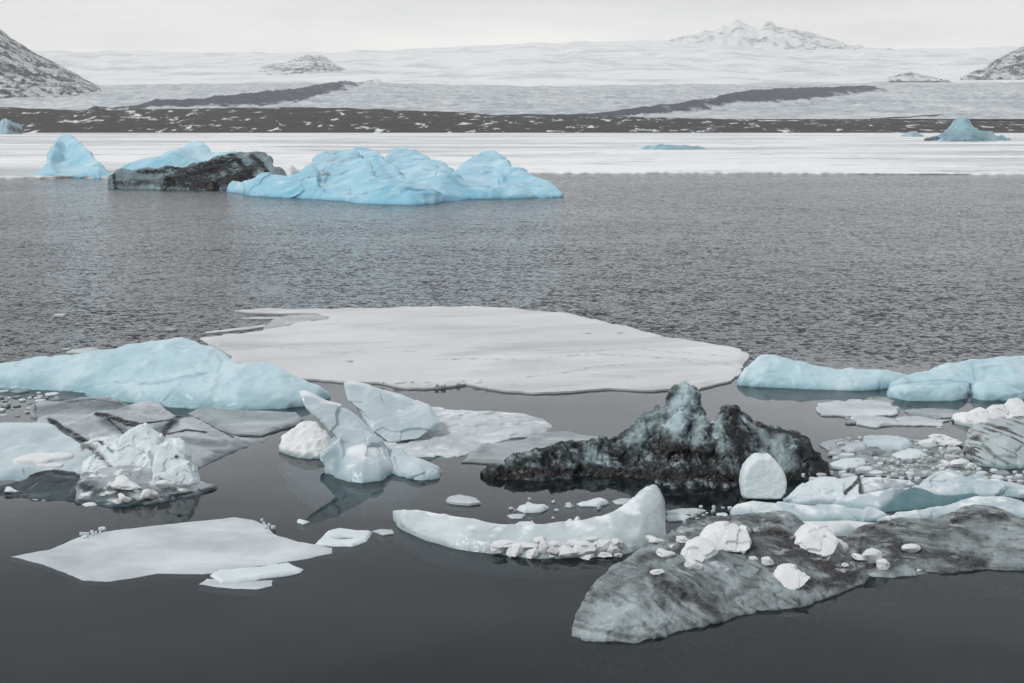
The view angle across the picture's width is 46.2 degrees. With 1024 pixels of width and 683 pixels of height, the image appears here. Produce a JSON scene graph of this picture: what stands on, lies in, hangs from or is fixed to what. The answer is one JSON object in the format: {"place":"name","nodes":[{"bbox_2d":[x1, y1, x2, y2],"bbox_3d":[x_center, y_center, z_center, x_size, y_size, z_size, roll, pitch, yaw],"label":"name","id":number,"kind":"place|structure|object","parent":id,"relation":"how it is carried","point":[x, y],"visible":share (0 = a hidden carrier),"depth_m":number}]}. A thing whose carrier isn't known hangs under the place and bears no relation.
{"place":"outdoors","nodes":[
{"label":"outdoors","id":0,"kind":"place"},
{"bbox_2d":[0,29,103,98],"bbox_3d":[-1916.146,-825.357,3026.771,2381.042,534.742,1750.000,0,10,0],"label":"mountain","id":1,"kind":"structure","parent":0,"point":[25,71],"depth_m":2769.43},
{"bbox_2d":[112,80,362,109],"bbox_3d":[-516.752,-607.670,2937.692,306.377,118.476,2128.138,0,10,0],"label":"moraine ridge","id":2,"kind":"structure","parent":0,"point":[271,97],"depth_m":2109.53},
{"bbox_2d":[0,173,1023,682],"bbox_3d":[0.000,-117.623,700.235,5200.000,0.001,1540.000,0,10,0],"label":"water","id":3,"kind":"structure","parent":0,"point":[908,273],"depth_m":40.55},
{"bbox_2d":[0,118,23,133],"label":"iceberg","id":4,"kind":"object","parent":3,"relation":"on","point":[8,126],"visible":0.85,"depth_m":1168.63},
{"bbox_2d":[0,469,80,500],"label":"iceberg","id":5,"kind":"object","parent":3,"relation":"on","point":[55,485],"visible":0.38,"depth_m":26.59},
{"bbox_2d":[0,422,93,480],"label":"iceberg","id":6,"kind":"object","parent":3,"relation":"on","point":[17,439],"visible":0.5,"depth_m":29.08},
{"bbox_2d":[13,452,73,463],"bbox_3d":[-11.173,2.757,28.734,1.352,0.162,0.999,-1,10,-6],"label":"snow patch","id":7,"kind":"object","parent":6,"relation":"on","point":[39,458],"visible":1,"depth_m":28.48},
{"bbox_2d":[37,462,63,467],"bbox_3d":[-10.981,2.904,28.345,0.800,0.072,0.398,-1,10,-3],"label":"snow patch","id":8,"kind":"object","parent":6,"relation":"on","point":[57,464],"visible":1,"depth_m":28.22},
{"bbox_2d":[33,134,111,177],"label":"iceberg","id":9,"kind":"object","parent":3,"relation":"on","point":[69,155],"visible":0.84,"depth_m":195.28},
{"bbox_2d":[66,347,100,354],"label":"ice floe","id":10,"kind":"object","parent":3,"relation":"on","point":[78,351],"visible":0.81,"depth_m":42.84},
{"bbox_2d":[75,423,217,506],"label":"iceberg","id":11,"kind":"object","parent":3,"relation":"on","point":[143,453],"visible":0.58,"depth_m":26.91},
{"bbox_2d":[118,493,131,502],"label":"ice chunk","id":12,"kind":"object","parent":11,"relation":"on","point":[122,497],"visible":1,"depth_m":25.69},
{"bbox_2d":[111,475,140,489],"bbox_3d":[-8.520,3.122,26.277,0.538,0.242,0.881,-9,13,-40],"label":"ice chunk","id":13,"kind":"object","parent":11,"relation":"on","point":[121,482],"visible":1,"depth_m":26.12},
{"bbox_2d":[140,489,157,498],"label":"ice chunk","id":14,"kind":"object","parent":11,"relation":"on","point":[147,493],"visible":1,"depth_m":25.95},
{"bbox_2d":[155,480,170,487],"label":"ice chunk","id":15,"kind":"object","parent":11,"relation":"on","point":[163,483],"visible":1,"depth_m":26.31},
{"bbox_2d":[30,397,265,468],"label":"iceberg","id":16,"kind":"object","parent":3,"relation":"on","point":[80,420],"visible":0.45,"depth_m":31.24},
{"bbox_2d":[0,337,330,409],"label":"iceberg","id":17,"kind":"object","parent":3,"relation":"on","point":[179,372],"visible":0.73,"depth_m":36.48},
{"bbox_2d":[12,517,331,581],"bbox_3d":[-6.519,4.014,23.034,5.750,0.115,3.122,-4,11,-21],"label":"ice floe","id":18,"kind":"object","parent":3,"relation":"on","point":[206,547],"visible":1,"depth_m":22.84},
{"bbox_2d":[121,141,236,169],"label":"iceberg","id":19,"kind":"object","parent":3,"relation":"on","point":[192,152],"visible":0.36,"depth_m":197.91},
{"bbox_2d":[108,151,286,189],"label":"iceberg","id":20,"kind":"object","parent":3,"relation":"on","point":[221,172],"visible":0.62,"depth_m":157.50},
{"bbox_2d":[199,579,272,589],"bbox_3d":[-4.894,4.352,21.293,1.314,0.146,0.446,1,10,3],"label":"ice floe","id":21,"kind":"object","parent":3,"relation":"on","point":[255,585],"visible":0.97,"depth_m":21.22},
{"bbox_2d":[205,325,267,333],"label":"ice floe","id":22,"kind":"object","parent":3,"relation":"on","point":[238,329],"visible":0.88,"depth_m":47.73},
{"bbox_2d":[188,407,302,435],"bbox_3d":[-7.539,2.222,32.896,3.473,0.236,2.635,2,10,11],"label":"ice floe","id":23,"kind":"object","parent":3,"relation":"on","point":[238,422],"visible":0.95,"depth_m":32.83},
{"bbox_2d":[210,562,302,582],"bbox_3d":[-4.615,4.242,21.754,1.651,0.200,0.688,-3,11,-16],"label":"ice floe","id":24,"kind":"object","parent":3,"relation":"on","point":[254,573],"visible":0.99,"depth_m":21.66},
{"bbox_2d":[237,317,280,318],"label":"ice floe","id":25,"kind":"object","parent":3,"relation":"on","point":[260,318],"visible":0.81,"depth_m":50.60},
{"bbox_2d":[282,165,299,174],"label":"snow mound","id":26,"kind":"object","parent":3,"relation":"on","point":[290,170],"visible":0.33,"depth_m":190.64},
{"bbox_2d":[263,314,328,329],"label":"ice floe","id":27,"kind":"object","parent":3,"relation":"on","point":[290,319],"visible":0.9,"depth_m":50.23},
{"bbox_2d":[315,528,371,546],"bbox_3d":[-3.281,3.905,23.647,0.940,0.194,0.970,2,10,9],"label":"ice floe","id":28,"kind":"object","parent":3,"relation":"on","point":[333,538],"visible":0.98,"depth_m":23.53},
{"bbox_2d":[372,529,393,535],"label":"ice floe","id":29,"kind":"object","parent":3,"relation":"on","point":[383,532],"visible":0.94,"depth_m":23.95},
{"bbox_2d":[227,146,563,204],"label":"iceberg","id":30,"kind":"object","parent":3,"relation":"on","point":[400,175],"visible":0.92,"depth_m":138.52},
{"bbox_2d":[278,381,551,482],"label":"iceberg","id":31,"kind":"object","parent":3,"relation":"on","point":[397,434],"visible":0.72,"depth_m":30.19},
{"bbox_2d":[446,494,479,505],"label":"ice floe","id":32,"kind":"object","parent":3,"relation":"on","point":[459,499],"visible":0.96,"depth_m":25.82},
{"bbox_2d":[200,306,748,393],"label":"ice floe","id":33,"kind":"object","parent":3,"relation":"on","point":[527,351],"visible":0.98,"depth_m":42.73},
{"bbox_2d":[0,133,1023,179],"bbox_3d":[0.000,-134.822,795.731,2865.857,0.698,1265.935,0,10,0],"label":"lake ice","id":34,"kind":"structure","parent":3,"relation":"on","point":[23,156],"depth_m":382.00},
{"bbox_2d":[641,144,705,149],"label":"iceberg","id":35,"kind":"object","parent":34,"relation":"on","point":[669,147],"visible":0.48,"depth_m":397.54},
{"bbox_2d":[900,131,923,136],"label":"iceberg","id":36,"kind":"object","parent":34,"relation":"on","point":[912,134],"visible":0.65,"depth_m":877.06},
{"bbox_2d":[924,117,1010,141],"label":"iceberg","id":37,"kind":"object","parent":34,"relation":"on","point":[963,129],"visible":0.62,"depth_m":614.55},
{"bbox_2d":[507,514,525,518],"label":"ice floe","id":38,"kind":"object","parent":3,"relation":"on","point":[515,516],"visible":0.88,"depth_m":24.93},
{"bbox_2d":[392,484,665,558],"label":"iceberg","id":39,"kind":"object","parent":3,"relation":"on","point":[632,523],"visible":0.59,"depth_m":23.27},
{"bbox_2d":[490,544,505,553],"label":"ice chunk","id":40,"kind":"object","parent":39,"relation":"on","point":[495,550],"visible":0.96,"depth_m":22.72},
{"bbox_2d":[492,540,515,547],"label":"ice chunk","id":41,"kind":"object","parent":39,"relation":"on","point":[502,543],"visible":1,"depth_m":22.77},
{"bbox_2d":[506,544,523,556],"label":"ice chunk","id":42,"kind":"object","parent":39,"relation":"on","point":[515,550],"visible":0.98,"depth_m":22.62},
{"bbox_2d":[512,542,537,547],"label":"ice chunk","id":43,"kind":"object","parent":39,"relation":"on","point":[528,545],"visible":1,"depth_m":22.71},
{"bbox_2d":[526,548,540,558],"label":"ice chunk","id":44,"kind":"object","parent":39,"relation":"on","point":[532,553],"visible":1,"depth_m":22.52},
{"bbox_2d":[539,536,549,554],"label":"ice chunk","id":45,"kind":"object","parent":39,"relation":"on","point":[544,546],"visible":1,"depth_m":22.54},
{"bbox_2d":[547,540,564,553],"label":"ice chunk","id":46,"kind":"object","parent":39,"relation":"on","point":[555,545],"visible":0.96,"depth_m":22.55},
{"bbox_2d":[558,544,581,557],"bbox_3d":[1.055,3.960,22.620,0.560,0.301,0.420,3,11,18],"label":"ice chunk","id":47,"kind":"object","parent":39,"relation":"on","point":[566,551],"visible":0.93,"depth_m":22.51},
{"bbox_2d":[567,538,581,546],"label":"ice chunk","id":48,"kind":"object","parent":39,"relation":"on","point":[572,542],"visible":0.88,"depth_m":22.73},
{"bbox_2d":[573,540,595,553],"bbox_3d":[1.368,3.897,22.698,0.424,0.271,0.324,-1,10,-3],"label":"ice chunk","id":49,"kind":"object","parent":39,"relation":"on","point":[583,547],"visible":1,"depth_m":22.59},
{"bbox_2d":[579,553,594,559],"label":"ice chunk","id":50,"kind":"object","parent":39,"relation":"on","point":[587,556],"visible":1,"depth_m":22.57},
{"bbox_2d":[593,539,608,550],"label":"ice chunk","id":51,"kind":"object","parent":39,"relation":"on","point":[600,544],"visible":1,"depth_m":22.67},
{"bbox_2d":[597,552,611,557],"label":"ice chunk","id":52,"kind":"object","parent":39,"relation":"on","point":[603,554],"visible":1,"depth_m":22.59},
{"bbox_2d":[606,542,619,553],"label":"ice chunk","id":53,"kind":"object","parent":39,"relation":"on","point":[612,549],"visible":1,"depth_m":22.64},
{"bbox_2d":[610,538,623,547],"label":"ice chunk","id":54,"kind":"object","parent":39,"relation":"on","point":[618,543],"visible":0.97,"depth_m":22.78},
{"bbox_2d":[461,431,597,464],"bbox_3d":[0.572,2.707,30.194,4.286,0.238,2.270,-4,11,-23],"label":"ice floe","id":55,"kind":"object","parent":3,"relation":"on","point":[493,453],"visible":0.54,"depth_m":30.22},
{"bbox_2d":[517,502,548,512],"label":"ice floe","id":56,"kind":"object","parent":3,"relation":"on","point":[529,507],"visible":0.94,"depth_m":25.29},
{"bbox_2d":[576,497,608,506],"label":"ice floe","id":57,"kind":"object","parent":3,"relation":"on","point":[596,502],"visible":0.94,"depth_m":25.69},
{"bbox_2d":[612,498,629,503],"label":"ice floe","id":58,"kind":"object","parent":3,"relation":"on","point":[622,501],"visible":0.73,"depth_m":25.88},
{"bbox_2d":[480,381,829,488],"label":"iceberg","id":59,"kind":"object","parent":3,"relation":"on","point":[678,440],"visible":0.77,"depth_m":27.99},
{"bbox_2d":[665,514,690,521],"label":"ice floe","id":60,"kind":"object","parent":3,"relation":"on","point":[676,517],"visible":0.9,"depth_m":24.75},
{"bbox_2d":[666,508,706,514],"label":"ice floe","id":61,"kind":"object","parent":3,"relation":"on","point":[684,511],"visible":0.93,"depth_m":25.18},
{"bbox_2d":[571,510,868,642],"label":"iceberg","id":62,"kind":"object","parent":3,"relation":"on","point":[630,599],"visible":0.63,"depth_m":20.39},
{"bbox_2d":[645,535,665,542],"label":"ice chunk","id":63,"kind":"object","parent":62,"relation":"on","point":[651,539],"visible":1,"depth_m":21.41},
{"bbox_2d":[650,569,664,574],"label":"ice chunk","id":64,"kind":"object","parent":62,"relation":"on","point":[656,571],"visible":1,"depth_m":20.30},
{"bbox_2d":[656,548,674,557],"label":"ice chunk","id":65,"kind":"object","parent":62,"relation":"on","point":[662,553],"visible":1,"depth_m":20.84},
{"bbox_2d":[676,536,688,542],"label":"ice chunk","id":66,"kind":"object","parent":62,"relation":"on","point":[682,539],"visible":0.91,"depth_m":21.40},
{"bbox_2d":[685,556,703,569],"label":"ice chunk","id":67,"kind":"object","parent":62,"relation":"on","point":[692,563],"visible":1,"depth_m":20.69},
{"bbox_2d":[680,536,717,566],"bbox_3d":[3.206,3.698,21.075,0.836,0.405,0.587,-6,12,-32],"label":"ice chunk","id":68,"kind":"object","parent":62,"relation":"on","point":[701,549],"visible":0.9,"depth_m":20.98},
{"bbox_2d":[700,521,751,553],"bbox_3d":[3.824,3.531,21.688,0.952,0.393,0.846,0,10,0],"label":"ice chunk","id":69,"kind":"object","parent":62,"relation":"on","point":[725,536],"visible":0.89,"depth_m":21.51},
{"bbox_2d":[761,556,774,565],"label":"ice chunk","id":70,"kind":"object","parent":62,"relation":"on","point":[767,560],"visible":1,"depth_m":21.10},
{"bbox_2d":[773,563,810,589],"bbox_3d":[4.848,4.069,20.784,0.611,0.312,0.626,0,10,0],"label":"ice chunk","id":71,"kind":"object","parent":62,"relation":"on","point":[789,576],"visible":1,"depth_m":20.68},
{"bbox_2d":[794,522,838,556],"bbox_3d":[5.545,3.624,22.013,0.813,0.435,0.887,0,10,0],"label":"ice chunk","id":72,"kind":"object","parent":62,"relation":"on","point":[818,538],"visible":0.98,"depth_m":21.83},
{"bbox_2d":[836,538,848,553],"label":"ice chunk","id":73,"kind":"object","parent":62,"relation":"on","point":[842,547],"visible":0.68,"depth_m":22.28},
{"bbox_2d":[739,453,786,499],"bbox_3d":[5.502,2.953,26.394,1.017,0.906,0.902,0,10,0],"label":"ice lump","id":74,"kind":"object","parent":3,"relation":"on","point":[762,476],"visible":1,"depth_m":26.12},
{"bbox_2d":[730,501,886,521],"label":"iceberg","id":75,"kind":"object","parent":3,"relation":"on","point":[827,512],"visible":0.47,"depth_m":24.92},
{"bbox_2d":[783,476,860,504],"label":"iceberg","id":76,"kind":"object","parent":3,"relation":"on","point":[822,490],"visible":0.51,"depth_m":26.06},
{"bbox_2d":[737,354,907,390],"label":"iceberg","id":77,"kind":"object","parent":3,"relation":"on","point":[770,371],"visible":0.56,"depth_m":37.41},
{"bbox_2d":[819,441,837,450],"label":"ice floe","id":78,"kind":"object","parent":3,"relation":"on","point":[826,444],"visible":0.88,"depth_m":30.35},
{"bbox_2d":[803,520,872,535],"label":"snow bank","id":79,"kind":"structure","parent":3,"relation":"on","point":[842,528],"depth_m":24.13},
{"bbox_2d":[830,458,865,469],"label":"ice floe","id":80,"kind":"object","parent":3,"relation":"on","point":[842,463],"visible":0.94,"depth_m":28.56},
{"bbox_2d":[839,443,866,450],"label":"ice floe","id":81,"kind":"object","parent":3,"relation":"on","point":[857,447],"visible":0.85,"depth_m":29.96},
{"bbox_2d":[816,399,899,416],"bbox_3d":[9.876,1.954,34.419,2.453,0.226,1.974,0,10,0],"label":"ice floe","id":82,"kind":"object","parent":3,"relation":"on","point":[851,407],"visible":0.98,"depth_m":34.22},
{"bbox_2d":[832,488,901,509],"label":"iceberg","id":83,"kind":"object","parent":3,"relation":"on","point":[880,500],"visible":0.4,"depth_m":25.65},
{"bbox_2d":[862,446,883,455],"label":"ice floe","id":84,"kind":"object","parent":3,"relation":"on","point":[873,451],"visible":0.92,"depth_m":29.57},
{"bbox_2d":[850,415,900,427],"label":"ice floe","id":85,"kind":"object","parent":3,"relation":"on","point":[871,421],"visible":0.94,"depth_m":32.80},
{"bbox_2d":[867,396,894,403],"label":"ice floe","id":86,"kind":"object","parent":3,"relation":"on","point":[883,399],"visible":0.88,"depth_m":35.50},
{"bbox_2d":[862,435,912,451],"bbox_3d":[9.504,2.619,30.380,1.292,0.345,1.164,0,10,0],"label":"ice floe","id":87,"kind":"object","parent":3,"relation":"on","point":[888,443],"visible":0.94,"depth_m":30.14},
{"bbox_2d":[860,477,915,493],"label":"iceberg","id":88,"kind":"object","parent":3,"relation":"on","point":[871,484],"visible":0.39,"depth_m":26.70},
{"bbox_2d":[892,448,926,459],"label":"ice floe","id":89,"kind":"object","parent":3,"relation":"on","point":[909,453],"visible":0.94,"depth_m":29.37},
{"bbox_2d":[821,437,1023,481],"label":"slush sheet","id":90,"kind":"object","parent":3,"relation":"on","point":[925,465],"visible":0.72,"depth_m":28.89},
{"bbox_2d":[858,466,872,473],"bbox_3d":[8.280,3.006,28.078,0.346,0.146,0.251,-3,11,-14],"label":"ice fragment","id":91,"kind":"object","parent":90,"relation":"on","point":[867,469],"visible":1,"depth_m":27.98},
{"bbox_2d":[921,443,937,447],"bbox_3d":[10.549,2.659,30.279,0.418,0.166,0.256,-1,11,-5],"label":"ice fragment","id":92,"kind":"object","parent":90,"relation":"on","point":[927,445],"visible":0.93,"depth_m":30.21},
{"bbox_2d":[932,438,948,445],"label":"ice chunk","id":93,"kind":"object","parent":90,"relation":"on","point":[941,442],"visible":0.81,"depth_m":30.47},
{"bbox_2d":[947,446,960,452],"bbox_3d":[10.997,2.691,29.880,0.339,0.125,0.252,0,9,11],"label":"ice fragment","id":94,"kind":"object","parent":90,"relation":"on","point":[954,449],"visible":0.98,"depth_m":29.78},
{"bbox_2d":[947,440,963,446],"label":"ice chunk","id":95,"kind":"object","parent":90,"relation":"on","point":[956,443],"visible":0.95,"depth_m":30.36},
{"bbox_2d":[995,470,1009,475],"bbox_3d":[11.371,3.062,27.882,0.355,0.112,0.289,-2,14,-10],"label":"ice fragment","id":96,"kind":"object","parent":90,"relation":"on","point":[1003,472],"visible":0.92,"depth_m":27.79},
{"bbox_2d":[896,416,949,426],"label":"ice floe","id":97,"kind":"object","parent":3,"relation":"on","point":[919,421],"visible":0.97,"depth_m":32.85},
{"bbox_2d":[918,438,937,444],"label":"ice chunk","id":98,"kind":"object","parent":3,"relation":"on","point":[930,440],"visible":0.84,"depth_m":30.43},
{"bbox_2d":[882,487,978,511],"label":"iceberg","id":99,"kind":"object","parent":3,"relation":"on","point":[911,498],"visible":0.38,"depth_m":25.70},
{"bbox_2d":[841,504,1023,577],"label":"iceberg","id":100,"kind":"object","parent":3,"relation":"on","point":[972,537],"visible":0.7,"depth_m":22.66},
{"bbox_2d":[851,553,864,560],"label":"ice chunk","id":101,"kind":"object","parent":100,"relation":"on","point":[855,556],"visible":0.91,"depth_m":22.03},
{"bbox_2d":[862,548,881,562],"bbox_3d":[6.589,3.946,21.964,0.366,0.352,0.275,0,10,-1],"label":"ice chunk","id":102,"kind":"object","parent":100,"relation":"on","point":[871,555],"visible":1,"depth_m":21.88},
{"bbox_2d":[876,558,889,569],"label":"ice chunk","id":103,"kind":"object","parent":100,"relation":"on","point":[883,564],"visible":1,"depth_m":21.80},
{"bbox_2d":[901,543,920,552],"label":"ice chunk","id":104,"kind":"object","parent":100,"relation":"on","point":[911,548],"visible":1,"depth_m":22.30},
{"bbox_2d":[905,408,961,417],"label":"ice floe","id":105,"kind":"object","parent":3,"relation":"on","point":[931,412],"visible":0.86,"depth_m":33.83},
{"bbox_2d":[927,434,945,438],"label":"ice chunk","id":106,"kind":"object","parent":3,"relation":"on","point":[938,436],"visible":0.77,"depth_m":31.06},
{"bbox_2d":[877,496,1023,521],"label":"iceberg","id":107,"kind":"object","parent":3,"relation":"on","point":[1015,507],"visible":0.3,"depth_m":25.05},
{"bbox_2d":[886,355,1023,400],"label":"iceberg","id":108,"kind":"object","parent":3,"relation":"on","point":[998,378],"visible":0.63,"depth_m":36.84},
{"bbox_2d":[949,459,969,467],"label":"ice chunk","id":109,"kind":"object","parent":3,"relation":"on","point":[958,463],"visible":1,"depth_m":28.41},
{"bbox_2d":[903,469,1023,497],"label":"iceberg","id":110,"kind":"object","parent":3,"relation":"on","point":[948,482],"visible":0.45,"depth_m":26.56},
{"bbox_2d":[951,398,1023,426],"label":"snow ridge","id":111,"kind":"structure","parent":3,"relation":"on","point":[1011,408],"depth_m":32.98},
{"bbox_2d":[964,416,1023,468],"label":"iceberg","id":112,"kind":"object","parent":3,"relation":"on","point":[996,443],"visible":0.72,"depth_m":29.11},
{"bbox_2d":[0,82,1023,118],"bbox_3d":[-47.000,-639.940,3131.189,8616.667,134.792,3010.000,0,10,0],"label":"glacier","id":113,"kind":"object","parent":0,"point":[976,100],"visible":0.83,"depth_m":2318.34},
{"bbox_2d":[0,106,1023,132],"bbox_3d":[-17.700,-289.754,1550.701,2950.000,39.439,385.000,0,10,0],"label":"moraine hill","id":114,"kind":"structure","parent":0,"point":[96,119],"depth_m":1453.35},
{"bbox_2d":[0,0,1023,53],"label":"sky","id":115,"kind":"structure","parent":0,"point":[196,26]},
{"bbox_2d":[33,40,1023,86],"bbox_3d":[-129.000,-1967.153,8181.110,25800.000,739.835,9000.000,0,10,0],"label":"snow field","id":116,"kind":"structure","parent":0,"point":[589,63],"depth_m":5589.92},
{"bbox_2d":[256,54,344,74],"bbox_3d":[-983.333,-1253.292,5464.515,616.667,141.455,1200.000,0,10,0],"label":"rock outcrop","id":117,"kind":"object","parent":116,"relation":"on","point":[310,64],"visible":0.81,"depth_m":5255.51},
{"bbox_2d":[888,71,949,80],"bbox_3d":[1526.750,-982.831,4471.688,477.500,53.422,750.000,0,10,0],"label":"rock outcrop","id":118,"kind":"object","parent":116,"relation":"on","point":[907,76],"visible":0.94,"depth_m":4206.84},
{"bbox_2d":[556,85,887,115],"bbox_3d":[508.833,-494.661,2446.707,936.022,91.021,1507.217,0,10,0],"label":"moraine ridge","id":119,"kind":"structure","parent":0,"point":[742,98],"depth_m":2176.97},
{"bbox_2d":[669,19,892,49],"bbox_3d":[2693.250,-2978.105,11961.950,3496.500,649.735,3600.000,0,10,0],"label":"mountain","id":120,"kind":"structure","parent":0,"point":[769,34],"depth_m":11496.27},
{"bbox_2d":[869,115,938,119],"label":"moraine ridge","id":121,"kind":"structure","parent":0,"point":[889,118],"depth_m":1685.97},
{"bbox_2d":[960,47,1023,79],"bbox_3d":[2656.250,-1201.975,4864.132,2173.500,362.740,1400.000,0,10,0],"label":"mountain","id":122,"kind":"structure","parent":0,"point":[1009,66],"depth_m":4465.63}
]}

